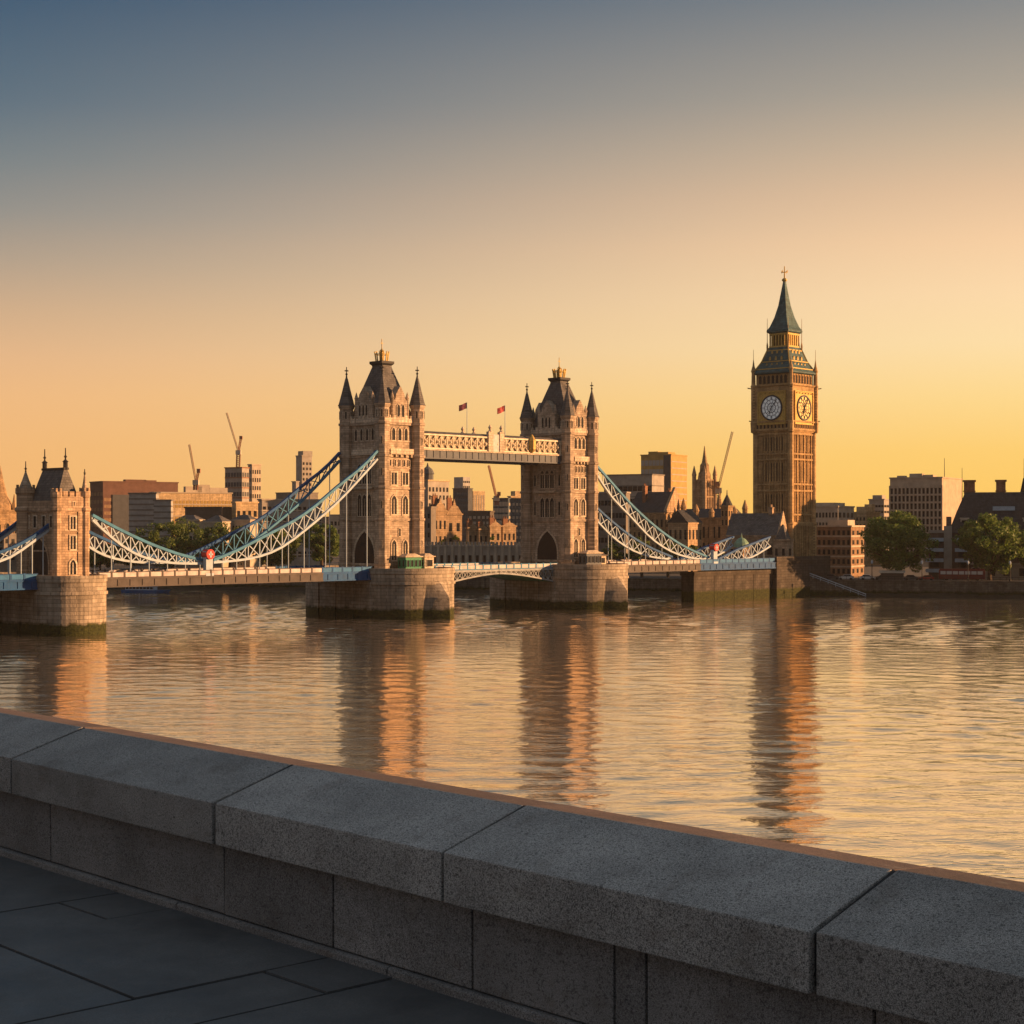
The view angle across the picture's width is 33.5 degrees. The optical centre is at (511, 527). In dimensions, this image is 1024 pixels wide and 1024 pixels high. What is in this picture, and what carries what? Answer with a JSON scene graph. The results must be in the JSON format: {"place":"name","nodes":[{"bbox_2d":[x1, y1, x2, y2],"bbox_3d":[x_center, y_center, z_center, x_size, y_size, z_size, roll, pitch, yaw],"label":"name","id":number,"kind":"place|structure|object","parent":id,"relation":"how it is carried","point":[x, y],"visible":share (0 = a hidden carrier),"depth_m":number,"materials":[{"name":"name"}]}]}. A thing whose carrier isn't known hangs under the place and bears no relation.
{"place":"outdoors","nodes":[
{"label":"outdoors","id":0,"kind":"place"},
{"bbox_2d":[89,479,178,548],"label":"office block","id":1,"kind":"structure","parent":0,"point":[109,501],"depth_m":775.24,"materials":[{"name":"beige brick"}]},
{"bbox_2d":[175,515,204,567],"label":"slate house","id":2,"kind":"structure","parent":0,"point":[195,519],"depth_m":561.50,"materials":[{"name":"concrete"}]},
{"bbox_2d":[184,507,231,519],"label":"dark block","id":3,"kind":"structure","parent":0,"point":[205,513],"depth_m":602.54,"materials":[{"name":"grey concrete"}]},
{"bbox_2d":[203,515,232,567],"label":"slate house","id":4,"kind":"structure","parent":0,"point":[210,522],"depth_m":556.97,"materials":[{"name":"concrete"}]},
{"bbox_2d":[224,467,249,501],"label":"unfinished tower","id":5,"kind":"structure","parent":0,"point":[237,482],"depth_m":802.05,"materials":[{"name":"concrete"}]},
{"bbox_2d":[226,413,242,466],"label":"tower crane","id":6,"kind":"object","parent":5,"relation":"on","point":[238,451],"visible":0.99,"depth_m":809.07,"materials":[{"name":"grey paint"}]},
{"bbox_2d":[231,515,257,566],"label":"slate house","id":7,"kind":"structure","parent":0,"point":[241,520],"depth_m":561.59,"materials":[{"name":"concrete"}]},
{"bbox_2d":[231,502,258,518],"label":"stone block","id":8,"kind":"structure","parent":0,"point":[244,508],"depth_m":602.13,"materials":[{"name":"stone"}]},
{"bbox_2d":[247,464,261,501],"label":"tower block","id":9,"kind":"structure","parent":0,"point":[254,482],"depth_m":831.36,"materials":[{"name":"concrete"}]},
{"bbox_2d":[0,856,536,1023],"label":"pavement","id":10,"kind":"structure","parent":0,"point":[74,951],"depth_m":9.89,"materials":[{"name":"grey stone"}]},
{"bbox_2d":[257,499,321,566],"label":"terrace house","id":11,"kind":"structure","parent":0,"point":[265,506],"depth_m":646.49,"materials":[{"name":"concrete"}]},
{"bbox_2d":[276,492,318,498],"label":"podium block","id":12,"kind":"structure","parent":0,"point":[284,495],"depth_m":907.34,"materials":[{"name":"concrete"}]},
{"bbox_2d":[296,451,312,491],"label":"slim tower","id":13,"kind":"structure","parent":0,"point":[303,466],"depth_m":962.37,"materials":[{"name":"concrete"}]},
{"bbox_2d":[424,506,436,544],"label":"stone block","id":14,"kind":"structure","parent":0,"point":[430,524],"depth_m":530.75,"materials":[{"name":"stone"}]},
{"bbox_2d":[424,463,449,507],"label":"building","id":15,"kind":"structure","parent":0,"point":[439,488],"depth_m":642.34,"materials":[{"name":"stone"}]},
{"bbox_2d":[430,493,447,544],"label":"gabled house","id":16,"kind":"structure","parent":0,"point":[441,522],"depth_m":546.47,"materials":[{"name":"beige stone"}]},
{"bbox_2d":[446,495,462,544],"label":"gabled house","id":17,"kind":"structure","parent":0,"point":[454,514],"depth_m":549.19,"materials":[{"name":"beige stone"}]},
{"bbox_2d":[454,477,469,487],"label":"tower block","id":18,"kind":"structure","parent":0,"point":[461,482],"depth_m":1002.33,"materials":[{"name":"grey concrete"}]},
{"bbox_2d":[452,488,472,544],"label":"dark tower","id":19,"kind":"structure","parent":0,"point":[462,497],"depth_m":881.08,"materials":[{"name":"concrete"}]},
{"bbox_2d":[472,491,484,510],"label":"tower block","id":20,"kind":"structure","parent":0,"point":[478,500],"depth_m":901.66,"materials":[{"name":"concrete"}]},
{"bbox_2d":[467,511,494,527],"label":"dark block","id":21,"kind":"structure","parent":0,"point":[475,516],"depth_m":641.08,"materials":[{"name":"concrete"}]},
{"bbox_2d":[487,515,501,544],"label":"gabled house","id":22,"kind":"structure","parent":0,"point":[494,527],"depth_m":535.84,"materials":[{"name":"stone"}]},
{"bbox_2d":[492,498,520,544],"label":"glass building","id":23,"kind":"structure","parent":0,"point":[509,509],"depth_m":703.08,"materials":[{"name":"glass"}]},
{"bbox_2d":[89,553,928,579],"bbox_3d":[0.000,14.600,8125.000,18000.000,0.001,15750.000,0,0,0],"label":"ground","id":24,"kind":"structure","parent":0,"point":[872,570],"depth_m":584.01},
{"bbox_2d":[0,466,15,532],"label":"church","id":25,"kind":"structure","parent":24,"relation":"on","point":[7,513],"depth_m":556.93,"materials":[{"name":"stone"}]},
{"bbox_2d":[0,533,15,571],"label":"building","id":26,"kind":"structure","parent":24,"relation":"on","point":[4,545],"depth_m":541.73,"materials":[{"name":"concrete"}]},
{"bbox_2d":[89,544,115,569],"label":"tree","id":27,"kind":"object","parent":24,"relation":"on","point":[100,560],"visible":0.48,"depth_m":541.99,"materials":[{"name":"green plant"}]},
{"bbox_2d":[114,534,144,568],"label":"tree","id":28,"kind":"object","parent":24,"relation":"on","point":[124,554],"visible":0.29,"depth_m":537.72,"materials":[{"name":"green plant"}]},
{"bbox_2d":[128,493,159,568],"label":"museum wing","id":29,"kind":"structure","parent":24,"relation":"on","point":[141,509],"depth_m":576.04,"materials":[{"name":"grey concrete"}]},
{"bbox_2d":[153,499,173,568],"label":"museum wing","id":30,"kind":"structure","parent":24,"relation":"on","point":[163,511],"depth_m":560.55,"materials":[{"name":"grey concrete"}]},
{"bbox_2d":[131,516,210,568],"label":"tree","id":31,"kind":"object","parent":24,"relation":"on","point":[183,543],"visible":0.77,"depth_m":531.36,"materials":[{"name":"green plant"}]},
{"bbox_2d":[149,485,232,538],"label":"long office","id":32,"kind":"structure","parent":24,"relation":"on","point":[203,496],"depth_m":709.07,"materials":[{"name":"stone"}]},
{"bbox_2d":[201,522,254,566],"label":"tree","id":33,"kind":"object","parent":24,"relation":"on","point":[219,531],"visible":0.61,"depth_m":534.42,"materials":[{"name":"green plant"}]},
{"bbox_2d":[251,529,300,565],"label":"tree","id":34,"kind":"object","parent":24,"relation":"on","point":[275,558],"visible":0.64,"depth_m":537.97,"materials":[{"name":"green plant"}]},
{"bbox_2d":[300,522,338,564],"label":"tree","id":35,"kind":"object","parent":24,"relation":"on","point":[317,544],"visible":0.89,"depth_m":527.61,"materials":[{"name":"green plant"}]},
{"bbox_2d":[465,518,476,544],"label":"gabled house","id":36,"kind":"structure","parent":24,"relation":"on","point":[471,531],"depth_m":535.64,"materials":[{"name":"brown brick"}]},
{"bbox_2d":[424,542,520,563],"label":"quay terrace","id":37,"kind":"structure","parent":24,"relation":"on","point":[465,553],"depth_m":502.44,"materials":[{"name":"stone"}]},
{"bbox_2d":[476,519,487,544],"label":"gabled house","id":38,"kind":"structure","parent":24,"relation":"on","point":[482,532],"depth_m":535.63,"materials":[{"name":"brown brick"}]},
{"bbox_2d":[181,577,1023,594],"bbox_3d":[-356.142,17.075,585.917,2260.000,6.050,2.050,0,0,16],"label":"river wall","id":39,"kind":"structure","parent":24,"relation":"on","point":[885,586],"depth_m":457.81,"materials":[{"name":"stone"}]},
{"bbox_2d":[822,576,1023,580],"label":"railing","id":40,"kind":"object","parent":39,"relation":"on","point":[917,578],"visible":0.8,"depth_m":456.67,"materials":[{"name":"metal"}]},
{"bbox_2d":[598,492,630,558],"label":"dark block","id":41,"kind":"structure","parent":24,"relation":"on","point":[619,517],"depth_m":601.35,"materials":[{"name":"concrete"}]},
{"bbox_2d":[602,542,627,559],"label":"tree","id":42,"kind":"object","parent":24,"relation":"on","point":[615,553],"visible":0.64,"depth_m":498.92,"materials":[{"name":"green plant"}]},
{"bbox_2d":[604,474,664,502],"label":"office block","id":43,"kind":"structure","parent":24,"relation":"on","point":[633,484],"depth_m":704.54,"materials":[{"name":"concrete"}]},
{"bbox_2d":[626,536,653,576],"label":"tree","id":44,"kind":"object","parent":24,"relation":"on","point":[631,554],"visible":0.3,"depth_m":498.62,"materials":[{"name":"green plant"}]},
{"bbox_2d":[629,483,680,558],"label":"gabled hall","id":45,"kind":"structure","parent":24,"relation":"on","point":[659,509],"depth_m":564.73,"materials":[{"name":"stone"}]},
{"bbox_2d":[640,451,687,508],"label":"tower block","id":46,"kind":"structure","parent":24,"relation":"on","point":[671,467],"depth_m":805.32,"materials":[{"name":"beige concrete"}]},
{"bbox_2d":[657,541,682,576],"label":"tree","id":47,"kind":"object","parent":24,"relation":"on","point":[667,552],"visible":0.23,"depth_m":499.09,"materials":[{"name":"green plant"}]},
{"bbox_2d":[667,510,702,573],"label":"gabled hall","id":48,"kind":"structure","parent":24,"relation":"on","point":[685,527],"depth_m":542.47,"materials":[{"name":"brown stone"}]},
{"bbox_2d":[692,446,716,508],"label":"palace tower","id":49,"kind":"structure","parent":24,"relation":"on","point":[704,495],"depth_m":618.57,"materials":[{"name":"stone"}]},
{"bbox_2d":[715,431,732,497],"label":"tower crane","id":50,"kind":"object","parent":24,"relation":"on","point":[718,489],"visible":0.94,"depth_m":620.73,"materials":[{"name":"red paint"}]},
{"bbox_2d":[720,493,733,556],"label":"octagon turret","id":51,"kind":"object","parent":24,"relation":"on","point":[726,506],"visible":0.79,"depth_m":545.85,"materials":[{"name":"stone"}]},
{"bbox_2d":[726,504,786,558],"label":"bridge lodge","id":52,"kind":"structure","parent":24,"relation":"on","point":[751,527],"depth_m":472.49,"materials":[{"name":"stone"}]},
{"bbox_2d":[772,524,793,557],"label":"bridge lodge","id":53,"kind":"structure","parent":24,"relation":"on","point":[782,543],"depth_m":463.46,"materials":[{"name":"stone"}]},
{"bbox_2d":[747,266,820,555],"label":"clock tower","id":54,"kind":"structure","parent":24,"relation":"on","point":[784,421],"depth_m":481.41,"materials":[{"name":"stone"}]},
{"bbox_2d":[745,556,831,597],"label":"bridge abutment","id":55,"kind":"object","parent":24,"relation":"on","point":[791,576],"visible":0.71,"depth_m":455.06,"materials":[{"name":"stone"}]},
{"bbox_2d":[731,533,751,569],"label":"green dome kiosk","id":56,"kind":"object","parent":55,"relation":"on","point":[740,541],"visible":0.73,"depth_m":456.11,"materials":[{"name":"metal"}]},
{"bbox_2d":[817,520,864,576],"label":"brick flats","id":57,"kind":"structure","parent":24,"relation":"on","point":[839,542],"depth_m":502.56,"materials":[{"name":"brick"}]},
{"bbox_2d":[868,495,888,549],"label":"office block","id":58,"kind":"structure","parent":24,"relation":"on","point":[881,502],"depth_m":701.73,"materials":[{"name":"concrete"}]},
{"bbox_2d":[859,510,938,572],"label":"tree","id":59,"kind":"object","parent":24,"relation":"on","point":[898,532],"visible":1,"depth_m":464.03,"materials":[{"name":"green plant"}]},
{"bbox_2d":[889,458,962,566],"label":"grid office","id":60,"kind":"structure","parent":24,"relation":"on","point":[932,502],"depth_m":644.98,"materials":[{"name":"concrete"}]},
{"bbox_2d":[891,488,940,501],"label":"upper windows","id":61,"kind":"structure","parent":60,"relation":"in","point":[907,489],"depth_m":645.83,"materials":[{"name":"black glass"}]},
{"bbox_2d":[951,512,1023,579],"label":"tree","id":62,"kind":"object","parent":24,"relation":"on","point":[990,555],"visible":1,"depth_m":458.51,"materials":[{"name":"green plant"}]},
{"bbox_2d":[501,516,516,544],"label":"gabled house","id":63,"kind":"structure","parent":0,"point":[508,530],"depth_m":538.86,"materials":[{"name":"stone"}]},
{"bbox_2d":[0,589,1023,881],"bbox_3d":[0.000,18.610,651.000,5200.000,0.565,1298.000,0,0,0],"label":"river","id":64,"kind":"structure","parent":0,"point":[888,729],"depth_m":183.49,"materials":[{"name":"liquid"}]},
{"bbox_2d":[0,572,107,636],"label":"bridge pier","id":65,"kind":"structure","parent":64,"relation":"in","point":[61,606],"depth_m":293.56,"materials":[{"name":"stone"}]},
{"bbox_2d":[0,573,37,590],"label":"bridge deck","id":66,"kind":"structure","parent":65,"relation":"on","point":[23,582],"depth_m":291.42,"materials":[{"name":"metal"}]},
{"bbox_2d":[15,448,90,575],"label":"bridge gatehouse","id":67,"kind":"object","parent":65,"relation":"on","point":[56,501],"visible":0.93,"depth_m":299.10,"materials":[{"name":"stone"}]},
{"bbox_2d":[0,521,15,573],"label":"suspension chain","id":68,"kind":"object","parent":67,"relation":"hanging from","point":[8,531],"visible":0.71,"depth_m":305.03,"materials":[{"name":"white paint"}]},
{"bbox_2d":[0,523,49,575],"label":"suspension chain","id":69,"kind":"object","parent":67,"relation":"hanging from","point":[40,533],"visible":0.95,"depth_m":293.93,"materials":[{"name":"teal paint"}]},
{"bbox_2d":[89,530,166,573],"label":"suspension chain","id":70,"kind":"object","parent":67,"relation":"hanging from","point":[104,541],"visible":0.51,"depth_m":320.55,"materials":[{"name":"teal paint"}]},
{"bbox_2d":[91,514,202,575],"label":"suspension chain","id":71,"kind":"object","parent":67,"relation":"hanging from","point":[130,535],"visible":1,"depth_m":310.67,"materials":[{"name":"blue paint"}]},
{"bbox_2d":[121,586,169,592],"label":"tour boat","id":72,"kind":"object","parent":64,"relation":"on","point":[149,589],"visible":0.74,"depth_m":485.71,"materials":[{"name":"teal paint"}]},
{"bbox_2d":[306,565,454,619],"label":"bridge pier","id":73,"kind":"structure","parent":64,"relation":"in","point":[403,594],"depth_m":346.87,"materials":[{"name":"stone"}]},
{"bbox_2d":[89,565,371,587],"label":"bridge deck","id":74,"kind":"structure","parent":73,"relation":"on","point":[193,576],"depth_m":325.31,"materials":[{"name":"concrete"}]},
{"bbox_2d":[201,549,214,575],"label":"link post","id":75,"kind":"object","parent":74,"relation":"on","point":[207,555],"visible":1,"depth_m":319.80,"materials":[{"name":"metal"}]},
{"bbox_2d":[338,339,425,568],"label":"bridge tower","id":76,"kind":"structure","parent":73,"relation":"on","point":[385,421],"depth_m":357.65,"materials":[{"name":"stone"}]},
{"bbox_2d":[175,452,340,569],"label":"suspension chain","id":77,"kind":"object","parent":76,"relation":"hanging from","point":[286,499],"visible":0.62,"depth_m":348.69,"materials":[{"name":"teal paint"}]},
{"bbox_2d":[213,450,377,568],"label":"suspension chain","id":78,"kind":"object","parent":76,"relation":"hanging from","point":[314,506],"visible":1,"depth_m":338.07,"materials":[{"name":"blue paint"}]},
{"bbox_2d":[390,494,397,514],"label":"window","id":79,"kind":"structure","parent":76,"relation":"in","point":[394,500],"depth_m":355.49,"materials":[{"name":"stone"}]},
{"bbox_2d":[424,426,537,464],"bbox_3d":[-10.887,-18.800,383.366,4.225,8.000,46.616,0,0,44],"label":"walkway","id":80,"kind":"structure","parent":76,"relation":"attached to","point":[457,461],"depth_m":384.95,"materials":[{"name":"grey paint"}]},
{"bbox_2d":[424,425,561,463],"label":"walkway","id":81,"kind":"structure","parent":76,"relation":"attached to","point":[490,446],"depth_m":375.59,"materials":[{"name":"grey paint"}]},
{"bbox_2d":[396,554,422,568],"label":"pier cabin","id":82,"kind":"object","parent":73,"relation":"on","point":[409,561],"visible":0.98,"depth_m":353.52,"materials":[{"name":"metal"}]},
{"bbox_2d":[419,553,435,567],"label":"pier cabin","id":83,"kind":"object","parent":73,"relation":"on","point":[427,559],"visible":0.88,"depth_m":357.37,"materials":[{"name":"stone"}]},
{"bbox_2d":[434,563,498,581],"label":"bascule leaf","id":84,"kind":"object","parent":73,"relation":"on","point":[464,572],"visible":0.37,"depth_m":370.18,"materials":[{"name":"metal"}]},
{"bbox_2d":[490,562,628,609],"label":"bridge pier","id":85,"kind":"structure","parent":64,"relation":"in","point":[587,587],"depth_m":386.10,"materials":[{"name":"stone"}]},
{"bbox_2d":[452,562,557,581],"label":"bascule leaf","id":86,"kind":"object","parent":85,"relation":"on","point":[504,568],"visible":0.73,"depth_m":384.54,"materials":[{"name":"metal"}]},
{"bbox_2d":[519,358,598,563],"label":"bridge tower","id":87,"kind":"structure","parent":85,"relation":"on","point":[559,519],"depth_m":397.00,"materials":[{"name":"stone"}]},
{"bbox_2d":[598,508,672,560],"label":"suspension chain","id":88,"kind":"object","parent":87,"relation":"hanging from","point":[618,527],"visible":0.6,"depth_m":426.42,"materials":[{"name":"teal paint"}]},
{"bbox_2d":[598,466,709,560],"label":"suspension chain","id":89,"kind":"object","parent":87,"relation":"hanging from","point":[630,504],"visible":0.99,"depth_m":411.93,"materials":[{"name":"blue paint"}]},
{"bbox_2d":[577,550,602,563],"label":"pier cabin","id":90,"kind":"object","parent":85,"relation":"on","point":[590,556],"visible":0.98,"depth_m":392.24,"materials":[{"name":"grey paint"}]},
{"bbox_2d":[606,557,775,572],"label":"bridge deck","id":91,"kind":"structure","parent":85,"relation":"on","point":[653,565],"depth_m":426.23,"materials":[{"name":"metal"}]},
{"bbox_2d":[679,536,733,559],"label":"suspension chain","id":92,"kind":"object","parent":91,"relation":"on","point":[717,542],"visible":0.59,"depth_m":453.39,"materials":[{"name":"teal paint"}]},
{"bbox_2d":[717,536,770,558],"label":"suspension chain","id":93,"kind":"object","parent":91,"relation":"on","point":[762,540],"visible":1,"depth_m":443.75,"materials":[{"name":"teal paint"}]},
{"bbox_2d":[680,571,714,601],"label":"viaduct column","id":94,"kind":"structure","parent":64,"relation":"in","point":[697,586],"depth_m":427.92,"materials":[{"name":"stone"}]},
{"bbox_2d":[714,570,734,600],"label":"viaduct column","id":95,"kind":"structure","parent":64,"relation":"in","point":[723,585],"depth_m":434.51,"materials":[{"name":"stone"}]},
{"bbox_2d":[723,570,753,599],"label":"viaduct column","id":96,"kind":"structure","parent":64,"relation":"in","point":[743,584],"depth_m":440.57,"materials":[{"name":"stone"}]},
{"bbox_2d":[753,569,772,598],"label":"viaduct column","id":97,"kind":"structure","parent":64,"relation":"in","point":[762,583],"depth_m":446.48,"materials":[{"name":"stone"}]},
{"bbox_2d":[0,0,1023,516],"label":"sky","id":98,"kind":"structure","parent":0,"point":[210,209],"materials":[{"name":"orange"}]},
{"bbox_2d":[106,586,1023,598],"bbox_3d":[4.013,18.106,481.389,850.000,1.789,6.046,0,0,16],"label":"foreshore","id":99,"kind":"structure","parent":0,"point":[867,595],"depth_m":472.61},
{"bbox_2d":[810,573,865,595],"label":"river stairs","id":100,"kind":"structure","parent":99,"relation":"on","point":[820,587],"depth_m":458.42,"materials":[{"name":"stone"}]},
{"bbox_2d":[680,493,747,570],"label":"palace range","id":101,"kind":"structure","parent":0,"point":[710,518],"depth_m":563.84,"materials":[{"name":"stone"}]},
{"bbox_2d":[481,576,1023,580],"bbox_3d":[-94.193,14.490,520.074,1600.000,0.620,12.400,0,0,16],"label":"embankment road","id":102,"kind":"structure","parent":0,"point":[849,579],"depth_m":468.08,"materials":[{"name":"asphalt"}]},
{"bbox_2d":[879,570,904,579],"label":"kiosk","id":103,"kind":"object","parent":102,"relation":"on","point":[892,572],"visible":0.89,"depth_m":460.12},
{"bbox_2d":[816,503,854,524],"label":"white terrace","id":104,"kind":"structure","parent":0,"point":[825,512],"depth_m":643.40,"materials":[{"name":"concrete"}]},
{"bbox_2d":[854,504,880,565],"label":"terrace house","id":105,"kind":"structure","parent":0,"point":[863,514],"depth_m":662.18,"materials":[{"name":"stone"}]},
{"bbox_2d":[939,569,984,580],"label":"coach","id":106,"kind":"object","parent":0,"point":[947,574],"visible":1,"depth_m":455.57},
{"bbox_2d":[926,478,1023,579],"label":"mansard warehouse","id":107,"kind":"structure","parent":0,"point":[1001,502],"depth_m":477.93,"materials":[{"name":"brick"}]},
{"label":"pavement bed","id":108,"kind":"structure","parent":0,"visible":0},
{"bbox_2d":[0,708,1023,1023],"bbox_3d":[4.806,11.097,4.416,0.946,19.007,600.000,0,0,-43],"label":"parapet wall","id":109,"kind":"structure","parent":108,"relation":"on","point":[536,910],"depth_m":9.18,"materials":[{"name":"grey stone"}]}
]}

